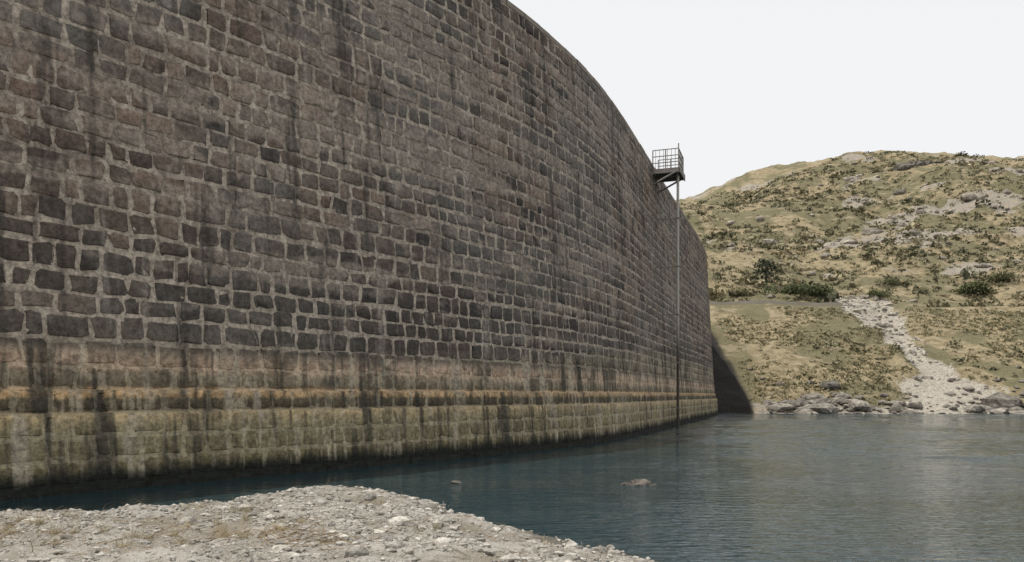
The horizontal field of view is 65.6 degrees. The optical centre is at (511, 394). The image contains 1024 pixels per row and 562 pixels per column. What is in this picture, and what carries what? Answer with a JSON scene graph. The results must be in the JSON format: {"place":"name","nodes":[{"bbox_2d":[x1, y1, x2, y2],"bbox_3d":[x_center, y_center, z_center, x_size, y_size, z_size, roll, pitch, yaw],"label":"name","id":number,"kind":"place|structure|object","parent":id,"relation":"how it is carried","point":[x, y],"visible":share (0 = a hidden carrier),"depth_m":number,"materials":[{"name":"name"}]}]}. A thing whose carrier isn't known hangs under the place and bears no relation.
{"place":"outdoors","nodes":[
{"label":"outdoors","id":0,"kind":"place"},
{"bbox_2d":[0,492,442,548],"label":"dry weeds","id":1,"kind":"object","parent":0,"point":[37,520],"visible":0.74,"depth_m":9.68,"materials":[{"name":"beige plant"}]},
{"bbox_2d":[0,485,652,561],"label":"gravel shore ground","id":2,"kind":"structure","parent":0,"point":[16,551],"depth_m":9.62,"materials":[{"name":"grey gravel"}]},
{"bbox_2d":[2,488,607,557],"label":"shore stones","id":3,"kind":"object","parent":2,"relation":"on","point":[363,551],"visible":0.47,"depth_m":10.52,"materials":[{"name":"grey stone"}]},
{"bbox_2d":[0,477,636,561],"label":"dry twigs","id":4,"kind":"object","parent":2,"relation":"on","point":[259,536],"visible":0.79,"depth_m":9.33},
{"bbox_2d":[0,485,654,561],"bbox_3d":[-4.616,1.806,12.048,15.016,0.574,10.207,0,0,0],"label":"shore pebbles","id":5,"kind":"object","parent":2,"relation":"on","point":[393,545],"visible":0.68,"depth_m":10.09,"materials":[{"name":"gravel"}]},
{"bbox_2d":[0,413,1023,561],"bbox_3d":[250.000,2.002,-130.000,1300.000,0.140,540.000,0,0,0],"label":"lake water","id":6,"kind":"structure","parent":0,"point":[766,487],"depth_m":16.80,"materials":[{"name":"blue liquid"}]},
{"bbox_2d":[451,479,655,485],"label":"partly submerged rocks","id":7,"kind":"object","parent":6,"relation":"in","point":[640,482],"visible":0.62,"depth_m":17.60,"materials":[{"name":"grey stone"}]},
{"bbox_2d":[509,0,1023,199],"label":"sky","id":8,"kind":"structure","parent":0,"point":[741,87],"materials":[{"name":"white"}]},
{"bbox_2d":[675,150,1023,413],"bbox_3d":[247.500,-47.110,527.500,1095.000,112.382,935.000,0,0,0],"label":"hillside terrain","id":9,"kind":"structure","parent":0,"point":[734,392],"depth_m":137.64,"materials":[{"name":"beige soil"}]},
{"bbox_2d":[0,0,717,500],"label":"stone masonry dam","id":10,"kind":"structure","parent":9,"relation":"on","point":[250,238],"depth_m":21.41,"materials":[{"name":"grey stone"}]},
{"bbox_2d":[652,143,684,192],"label":"inspection platform","id":11,"kind":"structure","parent":10,"relation":"on","point":[665,174],"depth_m":49.21,"materials":[{"name":"metal"}]},
{"bbox_2d":[657,172,679,426],"bbox_3d":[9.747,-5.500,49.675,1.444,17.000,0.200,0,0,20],"label":"water level gauge pole","id":12,"kind":"object","parent":10,"relation":"attached to","point":[677,218],"visible":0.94,"depth_m":49.40,"materials":[{"name":"metal"}]},
{"bbox_2d":[709,289,726,298],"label":"green bush","id":13,"kind":"object","parent":9,"relation":"on","point":[713,294],"visible":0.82,"depth_m":126.33,"materials":[{"name":"green plant"}]},
{"bbox_2d":[726,283,752,295],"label":"green bush","id":14,"kind":"object","parent":9,"relation":"on","point":[742,290],"visible":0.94,"depth_m":127.84,"materials":[{"name":"green plant"}]},
{"bbox_2d":[749,258,780,284],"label":"evergreen tree","id":15,"kind":"object","parent":9,"relation":"on","point":[767,264],"visible":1,"depth_m":135.56,"materials":[{"name":"green plant"}]},
{"bbox_2d":[709,300,842,305],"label":"roadside parapet wall","id":16,"kind":"structure","parent":9,"relation":"on","point":[778,302],"depth_m":118.76,"materials":[{"name":"stone"}]},
{"bbox_2d":[759,280,821,296],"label":"green bush","id":17,"kind":"object","parent":9,"relation":"on","point":[797,289],"visible":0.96,"depth_m":126.54,"materials":[{"name":"green plant"}]},
{"bbox_2d":[806,282,836,296],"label":"green bush","id":18,"kind":"object","parent":9,"relation":"on","point":[823,289],"visible":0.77,"depth_m":126.17,"materials":[{"name":"green plant"}]},
{"bbox_2d":[679,150,1023,395],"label":"hillside scrub","id":19,"kind":"object","parent":9,"relation":"on","point":[733,203],"visible":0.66,"depth_m":168.73,"materials":[{"name":"green plant"}]},
{"bbox_2d":[716,156,1022,302],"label":"hillside outcrop","id":20,"kind":"object","parent":9,"relation":"on","point":[965,196],"visible":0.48,"depth_m":189.63,"materials":[{"name":"grey stone"}]},
{"bbox_2d":[865,288,893,297],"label":"green bush","id":21,"kind":"object","parent":9,"relation":"on","point":[877,292],"visible":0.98,"depth_m":127.62,"materials":[{"name":"green plant"}]},
{"bbox_2d":[746,366,1023,413],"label":"shoreline rocks","id":22,"kind":"object","parent":9,"relation":"on","point":[994,403],"visible":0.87,"depth_m":84.80,"materials":[{"name":"grey stone"}]},
{"bbox_2d":[874,276,913,285],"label":"green bush","id":23,"kind":"object","parent":9,"relation":"on","point":[893,282],"visible":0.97,"depth_m":136.73,"materials":[{"name":"green plant"}]},
{"bbox_2d":[881,160,943,171],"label":"dark crag","id":24,"kind":"structure","parent":9,"relation":"on","point":[908,165],"depth_m":250.19,"materials":[{"name":"grey stone"}]},
{"bbox_2d":[814,295,1016,405],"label":"gully rubble","id":25,"kind":"object","parent":9,"relation":"on","point":[863,302],"visible":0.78,"depth_m":110.96,"materials":[{"name":"grey stone"}]},
{"bbox_2d":[950,280,993,294],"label":"green bush","id":26,"kind":"object","parent":9,"relation":"on","point":[979,287],"visible":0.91,"depth_m":131.12,"materials":[{"name":"green plant"}]},
{"bbox_2d":[980,269,1019,282],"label":"green bush","id":27,"kind":"object","parent":9,"relation":"on","point":[1000,276],"visible":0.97,"depth_m":134.12,"materials":[{"name":"green plant"}]}
]}

